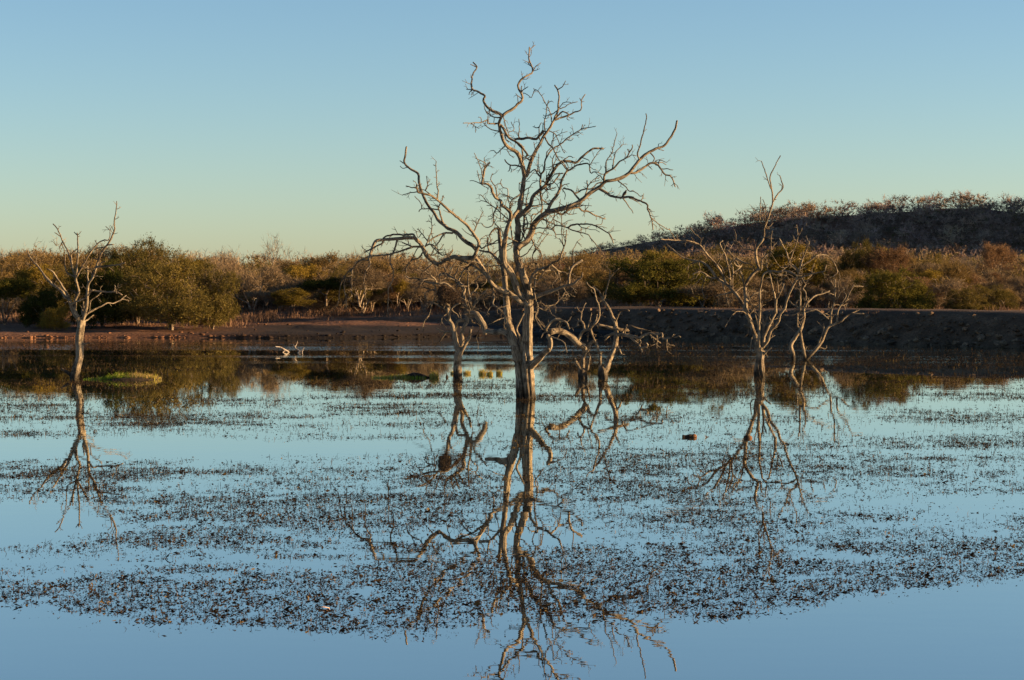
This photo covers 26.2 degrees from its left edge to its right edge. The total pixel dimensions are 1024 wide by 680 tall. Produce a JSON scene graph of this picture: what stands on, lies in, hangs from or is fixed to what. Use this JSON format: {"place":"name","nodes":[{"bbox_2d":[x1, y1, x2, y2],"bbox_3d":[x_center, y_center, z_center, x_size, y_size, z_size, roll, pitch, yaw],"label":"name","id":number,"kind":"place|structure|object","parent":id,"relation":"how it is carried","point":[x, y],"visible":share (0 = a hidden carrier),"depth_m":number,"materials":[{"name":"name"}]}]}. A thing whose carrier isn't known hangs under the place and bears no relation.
{"place":"outdoors","nodes":[
{"label":"outdoors","id":0,"kind":"place"},
{"bbox_2d":[0,337,1023,679],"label":"water","id":1,"kind":"structure","parent":0,"point":[968,627],"depth_m":28.75,"materials":[{"name":"liquid"}]},
{"bbox_2d":[26,201,129,378],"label":"dead tree","id":2,"kind":"object","parent":1,"relation":"in","point":[74,373],"visible":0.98,"depth_m":66.41,"materials":[{"name":"grey wood"}]},
{"bbox_2d":[83,370,161,379],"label":"grass islet","id":3,"kind":"object","parent":1,"relation":"on","point":[136,376],"depth_m":65.87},
{"bbox_2d":[371,370,438,377],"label":"grass islet","id":4,"kind":"object","parent":1,"relation":"in","point":[420,375],"visible":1,"depth_m":66.95,"materials":[{"name":"green plant"}]},
{"bbox_2d":[405,249,496,378],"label":"dead tree","id":5,"kind":"object","parent":1,"relation":"in","point":[471,313],"visible":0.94,"depth_m":66.99,"materials":[{"name":"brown wood"}]},
{"bbox_2d":[436,283,464,306],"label":"bird nest","id":6,"kind":"object","parent":5,"relation":"hanging from","point":[444,295],"visible":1,"depth_m":66.51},
{"bbox_2d":[331,41,679,397],"bbox_3d":[-0.072,-2.806,55.667,8.902,9.514,3.093,0,2,-10],"label":"dead tree","id":7,"kind":"object","parent":1,"relation":"in","point":[526,363],"visible":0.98,"depth_m":55.71,"materials":[{"name":"grey wood"}]},
{"bbox_2d":[0,339,1023,639],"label":"water weed","id":8,"kind":"object","parent":1,"relation":"on","point":[446,501],"visible":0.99,"depth_m":29.61,"materials":[{"name":"plant"}]},
{"bbox_2d":[538,282,606,378],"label":"dead tree","id":9,"kind":"object","parent":1,"relation":"in","point":[584,348],"visible":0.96,"depth_m":66.42,"materials":[{"name":"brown wood"}]},
{"bbox_2d":[593,268,680,378],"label":"dead tree","id":10,"kind":"object","parent":1,"relation":"in","point":[603,372],"visible":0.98,"depth_m":66.79,"materials":[{"name":"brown wood"}]},
{"bbox_2d":[661,155,837,375],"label":"dead tree","id":11,"kind":"object","parent":1,"relation":"in","point":[759,369],"visible":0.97,"depth_m":68.32,"materials":[{"name":"grey wood"}]},
{"bbox_2d":[764,271,863,359],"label":"dead tree","id":12,"kind":"object","parent":1,"relation":"in","point":[799,332],"visible":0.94,"depth_m":81.50,"materials":[{"name":"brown wood"}]},
{"bbox_2d":[0,208,1023,341],"bbox_3d":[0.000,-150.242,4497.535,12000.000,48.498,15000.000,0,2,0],"label":"ground","id":13,"kind":"structure","parent":0,"point":[299,327],"depth_m":116.36,"materials":[{"name":"soil"}]},
{"bbox_2d":[0,299,25,315],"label":"dry brush","id":14,"kind":"object","parent":13,"relation":"on","point":[10,306],"visible":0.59,"depth_m":125.28,"materials":[{"name":"brown plant"}]},
{"bbox_2d":[0,275,34,324],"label":"thorn bush","id":15,"kind":"object","parent":13,"relation":"on","point":[12,288],"visible":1,"depth_m":117.37,"materials":[{"name":"green plant"}]},
{"bbox_2d":[10,249,52,266],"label":"leafy shrub","id":16,"kind":"object","parent":13,"relation":"on","point":[28,256],"visible":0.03,"depth_m":147.16,"materials":[{"name":"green plant"}]},
{"bbox_2d":[0,250,63,312],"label":"leafy shrub","id":17,"kind":"object","parent":13,"relation":"on","point":[8,274],"visible":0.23,"depth_m":133.65,"materials":[{"name":"green plant"}]},
{"bbox_2d":[8,262,64,313],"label":"leafy shrub","id":18,"kind":"object","parent":13,"relation":"on","point":[34,274],"visible":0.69,"depth_m":125.77,"materials":[{"name":"green plant"}]},
{"bbox_2d":[16,285,63,328],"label":"thorn bush","id":19,"kind":"object","parent":13,"relation":"on","point":[42,300],"visible":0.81,"depth_m":115.66,"materials":[{"name":"green plant"}]},
{"bbox_2d":[36,306,71,329],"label":"leafy shrub","id":20,"kind":"object","parent":13,"relation":"on","point":[56,314],"visible":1,"depth_m":113.43,"materials":[{"name":"green plant"}]},
{"bbox_2d":[18,262,96,312],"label":"thorn bush","id":21,"kind":"object","parent":13,"relation":"on","point":[65,284],"visible":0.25,"depth_m":126.00,"materials":[{"name":"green plant"}]},
{"bbox_2d":[46,248,88,300],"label":"leafy shrub","id":22,"kind":"object","parent":13,"relation":"on","point":[74,259],"visible":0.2,"depth_m":137.92,"materials":[{"name":"green plant"}]},
{"bbox_2d":[60,257,109,284],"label":"leafy shrub","id":23,"kind":"object","parent":13,"relation":"on","point":[88,264],"visible":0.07,"depth_m":130.68,"materials":[{"name":"green plant"}]},
{"bbox_2d":[82,242,118,265],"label":"leafy shrub","id":24,"kind":"object","parent":13,"relation":"on","point":[100,251],"visible":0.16,"depth_m":148.01,"materials":[{"name":"green plant"}]},
{"bbox_2d":[66,258,135,328],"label":"thorn bush","id":25,"kind":"object","parent":13,"relation":"on","point":[110,313],"visible":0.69,"depth_m":115.39,"materials":[{"name":"green plant"}]},
{"bbox_2d":[107,244,151,265],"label":"leafy shrub","id":26,"kind":"object","parent":13,"relation":"on","point":[121,248],"visible":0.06,"depth_m":147.34,"materials":[{"name":"green plant"}]},
{"bbox_2d":[98,232,180,323],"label":"thorn bush","id":27,"kind":"object","parent":13,"relation":"on","point":[144,255],"visible":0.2,"depth_m":118.20,"materials":[{"name":"green plant"}]},
{"bbox_2d":[114,244,234,329],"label":"thorn bush","id":28,"kind":"object","parent":13,"relation":"on","point":[156,281],"visible":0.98,"depth_m":113.48,"materials":[{"name":"green plant"}]},
{"bbox_2d":[172,256,211,269],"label":"leafy shrub","id":29,"kind":"object","parent":13,"relation":"on","point":[200,260],"visible":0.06,"depth_m":150.56,"materials":[{"name":"green plant"}]},
{"bbox_2d":[184,257,241,328],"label":"thorn bush","id":30,"kind":"object","parent":13,"relation":"on","point":[224,289],"visible":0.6,"depth_m":115.89,"materials":[{"name":"green plant"}]},
{"bbox_2d":[211,245,238,265],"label":"bare tree","id":31,"kind":"object","parent":13,"relation":"on","point":[222,259],"visible":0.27,"depth_m":154.63,"materials":[{"name":"brown plant"}]},
{"bbox_2d":[203,253,260,291],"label":"bare shrub","id":32,"kind":"object","parent":13,"relation":"on","point":[229,265],"visible":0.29,"depth_m":134.99,"materials":[{"name":"brown plant"}]},
{"bbox_2d":[237,288,258,310],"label":"leafy shrub","id":33,"kind":"object","parent":13,"relation":"on","point":[249,299],"visible":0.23,"depth_m":132.97,"materials":[{"name":"brown plant"}]},
{"bbox_2d":[216,261,288,314],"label":"bare shrub","id":34,"kind":"object","parent":13,"relation":"on","point":[269,272],"visible":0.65,"depth_m":127.60,"materials":[{"name":"brown plant"}]},
{"bbox_2d":[241,287,284,305],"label":"dry brush","id":35,"kind":"object","parent":13,"relation":"on","point":[259,295],"visible":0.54,"depth_m":125.52,"materials":[{"name":"brown plant"}]},
{"bbox_2d":[261,231,298,265],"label":"bare tree","id":36,"kind":"object","parent":13,"relation":"on","point":[270,254],"visible":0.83,"depth_m":151.60,"materials":[{"name":"brown plant"}]},
{"bbox_2d":[257,272,309,310],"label":"bare shrub","id":37,"kind":"object","parent":13,"relation":"on","point":[285,282],"visible":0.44,"depth_m":134.52,"materials":[{"name":"brown plant"}]},
{"bbox_2d":[276,257,306,306],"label":"leafy shrub","id":38,"kind":"object","parent":13,"relation":"on","point":[286,264],"visible":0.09,"depth_m":146.59,"materials":[{"name":"green plant"}]},
{"bbox_2d":[269,287,316,307],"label":"leafy shrub","id":39,"kind":"object","parent":13,"relation":"on","point":[285,299],"visible":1,"depth_m":120.54,"materials":[{"name":"green plant"}]},
{"bbox_2d":[270,284,317,305],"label":"dry brush","id":40,"kind":"object","parent":13,"relation":"on","point":[291,288],"visible":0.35,"depth_m":124.96,"materials":[{"name":"brown plant"}]},
{"bbox_2d":[0,319,598,337],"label":"shore clods","id":41,"kind":"object","parent":13,"relation":"on","point":[221,336],"visible":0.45,"depth_m":110.59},
{"bbox_2d":[280,263,328,309],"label":"leafy shrub","id":42,"kind":"object","parent":13,"relation":"on","point":[301,271],"visible":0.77,"depth_m":142.54,"materials":[{"name":"green plant"}]},
{"bbox_2d":[305,266,338,294],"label":"bare shrub","id":43,"kind":"object","parent":13,"relation":"on","point":[318,276],"visible":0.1,"depth_m":142.86,"materials":[{"name":"brown plant"}]},
{"bbox_2d":[295,276,349,305],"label":"thorn bush","id":44,"kind":"object","parent":13,"relation":"on","point":[329,283],"visible":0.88,"depth_m":124.61,"materials":[{"name":"green plant"}]},
{"bbox_2d":[303,293,353,314],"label":"dry brush","id":45,"kind":"object","parent":13,"relation":"on","point":[322,303],"visible":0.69,"depth_m":128.05,"materials":[{"name":"brown plant"}]},
{"bbox_2d":[301,249,362,271],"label":"leafy shrub","id":46,"kind":"object","parent":13,"relation":"on","point":[322,261],"visible":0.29,"depth_m":144.91,"materials":[{"name":"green plant"}]},
{"bbox_2d":[314,264,371,305],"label":"thorn bush","id":47,"kind":"object","parent":13,"relation":"on","point":[333,294],"visible":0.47,"depth_m":126.98,"materials":[{"name":"brown plant"}]},
{"bbox_2d":[310,269,387,309],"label":"thorn bush","id":48,"kind":"object","parent":13,"relation":"on","point":[354,304],"visible":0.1,"depth_m":135.14,"materials":[{"name":"brown plant"}]},
{"bbox_2d":[336,261,391,305],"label":"bare shrub","id":49,"kind":"object","parent":13,"relation":"on","point":[373,279],"visible":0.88,"depth_m":124.64,"materials":[{"name":"brown plant"}]},
{"bbox_2d":[340,282,387,313],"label":"thorn bush","id":50,"kind":"object","parent":13,"relation":"on","point":[378,291],"visible":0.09,"depth_m":130.04,"materials":[{"name":"brown plant"}]},
{"bbox_2d":[347,283,392,311],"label":"bare shrub","id":51,"kind":"object","parent":13,"relation":"on","point":[373,298],"visible":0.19,"depth_m":131.24,"materials":[{"name":"brown plant"}]},
{"bbox_2d":[352,253,401,308],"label":"leafy shrub","id":52,"kind":"object","parent":13,"relation":"on","point":[384,266],"visible":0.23,"depth_m":137.78,"materials":[{"name":"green plant"}]},
{"bbox_2d":[354,270,401,310],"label":"leafy shrub","id":53,"kind":"object","parent":13,"relation":"on","point":[371,306],"visible":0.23,"depth_m":132.22,"materials":[{"name":"brown plant"}]},
{"bbox_2d":[356,274,409,308],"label":"thorn bush","id":54,"kind":"object","parent":13,"relation":"on","point":[390,303],"visible":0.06,"depth_m":139.12,"materials":[{"name":"brown plant"}]},
{"bbox_2d":[389,279,409,308],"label":"leafy shrub","id":55,"kind":"object","parent":13,"relation":"on","point":[401,285],"visible":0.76,"depth_m":133.12,"materials":[{"name":"green plant"}]},
{"bbox_2d":[394,272,437,308],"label":"bare shrub","id":56,"kind":"object","parent":13,"relation":"on","point":[401,277],"visible":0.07,"depth_m":137.39,"materials":[{"name":"brown plant"}]},
{"bbox_2d":[406,284,436,312],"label":"bare shrub","id":57,"kind":"object","parent":13,"relation":"on","point":[418,291],"visible":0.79,"depth_m":127.42,"materials":[{"name":"brown plant"}]},
{"bbox_2d":[400,263,446,305],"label":"bare shrub","id":58,"kind":"object","parent":13,"relation":"on","point":[412,268],"visible":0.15,"depth_m":150.06,"materials":[{"name":"brown plant"}]},
{"bbox_2d":[398,269,455,311],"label":"bare shrub","id":59,"kind":"object","parent":13,"relation":"on","point":[430,286],"visible":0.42,"depth_m":130.48,"materials":[{"name":"brown plant"}]},
{"bbox_2d":[458,291,492,311],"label":"dry brush","id":60,"kind":"object","parent":13,"relation":"on","point":[486,300],"visible":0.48,"depth_m":126.89,"materials":[{"name":"brown plant"}]},
{"bbox_2d":[483,289,513,305],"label":"dry brush","id":61,"kind":"object","parent":13,"relation":"on","point":[496,295],"visible":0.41,"depth_m":125.31,"materials":[{"name":"brown plant"}]},
{"bbox_2d":[0,236,1023,295],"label":"scrub","id":62,"kind":"object","parent":13,"relation":"on","point":[402,261],"visible":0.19,"depth_m":189.71,"materials":[{"name":"plant"}]},
{"bbox_2d":[0,298,1023,327],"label":"dry grass","id":63,"kind":"structure","parent":13,"relation":"on","point":[270,316],"depth_m":125.40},
{"bbox_2d":[535,273,591,302],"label":"bare shrub","id":64,"kind":"object","parent":13,"relation":"on","point":[579,288],"visible":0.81,"depth_m":127.44,"materials":[{"name":"brown plant"}]},
{"bbox_2d":[547,290,581,305],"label":"bare shrub","id":65,"kind":"object","parent":13,"relation":"on","point":[556,296],"visible":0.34,"depth_m":129.43,"materials":[{"name":"brown plant"}]},
{"bbox_2d":[543,249,605,289],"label":"leafy shrub","id":66,"kind":"object","parent":13,"relation":"on","point":[577,270],"visible":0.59,"depth_m":141.49,"materials":[{"name":"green plant"}]},
{"bbox_2d":[571,271,623,305],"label":"thorn bush","id":67,"kind":"object","parent":13,"relation":"on","point":[599,286],"visible":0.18,"depth_m":133.69,"materials":[{"name":"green plant"}]},
{"bbox_2d":[599,271,636,285],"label":"leafy shrub","id":68,"kind":"object","parent":13,"relation":"on","point":[622,280],"visible":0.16,"depth_m":139.19,"materials":[{"name":"green plant"}]},
{"bbox_2d":[601,250,711,306],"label":"bush","id":69,"kind":"object","parent":13,"relation":"on","point":[654,291],"visible":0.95,"depth_m":121.39,"materials":[{"name":"green plant"}]},
{"bbox_2d":[635,250,687,267],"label":"leafy shrub","id":70,"kind":"object","parent":13,"relation":"on","point":[642,258],"visible":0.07,"depth_m":148.53,"materials":[{"name":"green plant"}]},
{"bbox_2d":[646,251,688,276],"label":"leafy shrub","id":71,"kind":"object","parent":13,"relation":"on","point":[671,256],"visible":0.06,"depth_m":133.97,"materials":[{"name":"green plant"}]},
{"bbox_2d":[345,306,1023,347],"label":"dam wall","id":72,"kind":"structure","parent":13,"relation":"on","point":[977,328],"depth_m":105.06,"materials":[{"name":"soil"}]},
{"bbox_2d":[670,280,728,306],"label":"dry brush","id":73,"kind":"object","parent":13,"relation":"on","point":[712,288],"visible":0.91,"depth_m":119.03,"materials":[{"name":"brown plant"}]},
{"bbox_2d":[669,244,765,307],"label":"thorn bush","id":74,"kind":"object","parent":13,"relation":"on","point":[706,270],"visible":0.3,"depth_m":125.55,"materials":[{"name":"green plant"}]},
{"bbox_2d":[709,284,763,308],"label":"dry brush","id":75,"kind":"object","parent":13,"relation":"on","point":[721,300],"visible":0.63,"depth_m":118.81,"materials":[{"name":"brown plant"}]},
{"bbox_2d":[731,277,791,308],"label":"bare shrub","id":76,"kind":"object","parent":13,"relation":"on","point":[765,287],"visible":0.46,"depth_m":128.19,"materials":[{"name":"brown plant"}]},
{"bbox_2d":[528,187,1023,273],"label":"hill wood","id":77,"kind":"object","parent":13,"relation":"on","point":[806,213],"visible":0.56,"depth_m":520.89,"materials":[{"name":"plant"}]},
{"bbox_2d":[761,296,792,307],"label":"dry brush","id":78,"kind":"object","parent":13,"relation":"on","point":[778,301],"visible":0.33,"depth_m":130.77,"materials":[{"name":"brown plant"}]},
{"bbox_2d":[754,242,830,307],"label":"leafy shrub","id":79,"kind":"object","parent":13,"relation":"on","point":[781,260],"visible":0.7,"depth_m":135.34,"materials":[{"name":"green plant"}]},
{"bbox_2d":[777,302,812,308],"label":"dry brush","id":80,"kind":"object","parent":13,"relation":"on","point":[788,305],"visible":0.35,"depth_m":125.22,"materials":[{"name":"brown plant"}]},
{"bbox_2d":[778,278,819,299],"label":"bare shrub","id":81,"kind":"object","parent":13,"relation":"on","point":[787,283],"visible":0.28,"depth_m":140.91,"materials":[{"name":"brown plant"}]},
{"bbox_2d":[789,287,817,305],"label":"leafy shrub","id":82,"kind":"object","parent":13,"relation":"on","point":[797,294],"visible":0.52,"depth_m":132.51,"materials":[{"name":"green plant"}]},
{"bbox_2d":[807,287,836,307],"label":"bare shrub","id":83,"kind":"object","parent":13,"relation":"on","point":[819,298],"visible":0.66,"depth_m":128.67,"materials":[{"name":"brown plant"}]},
{"bbox_2d":[821,275,865,307],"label":"bare shrub","id":84,"kind":"object","parent":13,"relation":"on","point":[842,293],"visible":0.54,"depth_m":123.94,"materials":[{"name":"brown plant"}]},
{"bbox_2d":[830,265,866,301],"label":"leafy shrub","id":85,"kind":"object","parent":13,"relation":"on","point":[851,272],"visible":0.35,"depth_m":129.54,"materials":[{"name":"green plant"}]},
{"bbox_2d":[824,269,880,298],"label":"bare shrub","id":86,"kind":"object","parent":13,"relation":"on","point":[861,272],"visible":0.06,"depth_m":133.27,"materials":[{"name":"brown plant"}]},
{"bbox_2d":[820,235,887,306],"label":"thorn bush","id":87,"kind":"object","parent":13,"relation":"on","point":[857,254],"visible":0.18,"depth_m":138.08,"materials":[{"name":"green plant"}]},
{"bbox_2d":[857,244,916,278],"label":"leafy shrub","id":88,"kind":"object","parent":13,"relation":"on","point":[894,259],"visible":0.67,"depth_m":136.37,"materials":[{"name":"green plant"}]},
{"bbox_2d":[846,264,938,308],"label":"thorn bush","id":89,"kind":"object","parent":13,"relation":"on","point":[914,296],"visible":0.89,"depth_m":115.98,"materials":[{"name":"green plant"}]},
{"bbox_2d":[880,255,922,271],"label":"leafy shrub","id":90,"kind":"object","parent":13,"relation":"on","point":[914,262],"visible":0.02,"depth_m":145.64,"materials":[{"name":"green plant"}]},
{"bbox_2d":[908,275,945,298],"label":"leafy shrub","id":91,"kind":"object","parent":13,"relation":"on","point":[927,280],"visible":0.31,"depth_m":125.19,"materials":[{"name":"green plant"}]},
{"bbox_2d":[913,267,957,296],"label":"leafy shrub","id":92,"kind":"object","parent":13,"relation":"on","point":[931,275],"visible":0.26,"depth_m":130.87,"materials":[{"name":"green plant"}]},
{"bbox_2d":[922,251,957,264],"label":"thorn bush","id":93,"kind":"object","parent":13,"relation":"on","point":[938,256],"visible":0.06,"depth_m":151.72,"materials":[{"name":"brown plant"}]},
{"bbox_2d":[908,275,974,305],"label":"bare shrub","id":94,"kind":"object","parent":13,"relation":"on","point":[953,284],"visible":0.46,"depth_m":124.42,"materials":[{"name":"brown plant"}]},
{"bbox_2d":[913,258,974,283],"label":"leafy shrub","id":95,"kind":"object","parent":13,"relation":"on","point":[953,270],"visible":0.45,"depth_m":133.19,"materials":[{"name":"green plant"}]},
{"bbox_2d":[933,293,957,308],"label":"dry brush","id":96,"kind":"object","parent":13,"relation":"on","point":[939,301],"visible":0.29,"depth_m":124.52,"materials":[{"name":"brown plant"}]},
{"bbox_2d":[940,282,998,309],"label":"thorn bush","id":97,"kind":"object","parent":13,"relation":"on","point":[966,298],"visible":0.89,"depth_m":115.48,"materials":[{"name":"green plant"}]},
{"bbox_2d":[960,268,983,295],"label":"leafy shrub","id":98,"kind":"object","parent":13,"relation":"on","point":[974,277],"visible":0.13,"depth_m":135.80,"materials":[{"name":"brown plant"}]},
{"bbox_2d":[975,284,1018,309],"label":"thorn bush","id":99,"kind":"object","parent":13,"relation":"on","point":[1000,297],"visible":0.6,"depth_m":116.80,"materials":[{"name":"green plant"}]},
{"bbox_2d":[981,267,1014,286],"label":"bare shrub","id":100,"kind":"object","parent":13,"relation":"on","point":[1000,274],"visible":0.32,"depth_m":147.91,"materials":[{"name":"brown plant"}]},
{"bbox_2d":[978,241,1022,274],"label":"leafy shrub","id":101,"kind":"object","parent":13,"relation":"on","point":[994,255],"visible":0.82,"depth_m":171.32,"materials":[{"name":"brown plant"}]},
{"bbox_2d":[981,275,1023,294],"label":"bare shrub","id":102,"kind":"object","parent":13,"relation":"on","point":[996,283],"visible":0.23,"depth_m":137.92,"materials":[{"name":"brown plant"}]},
{"bbox_2d":[989,282,1023,300],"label":"bare shrub","id":103,"kind":"object","parent":13,"relation":"on","point":[1017,293],"visible":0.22,"depth_m":127.01,"materials":[{"name":"brown plant"}]},
{"bbox_2d":[1014,277,1023,293],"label":"bare shrub","id":104,"kind":"object","parent":13,"relation":"on","point":[1021,283],"visible":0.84,"depth_m":133.35,"materials":[{"name":"brown plant"}]},
{"bbox_2d":[0,0,1023,271],"label":"sky","id":105,"kind":"structure","parent":0,"point":[211,125],"materials":[{"name":"blue"}]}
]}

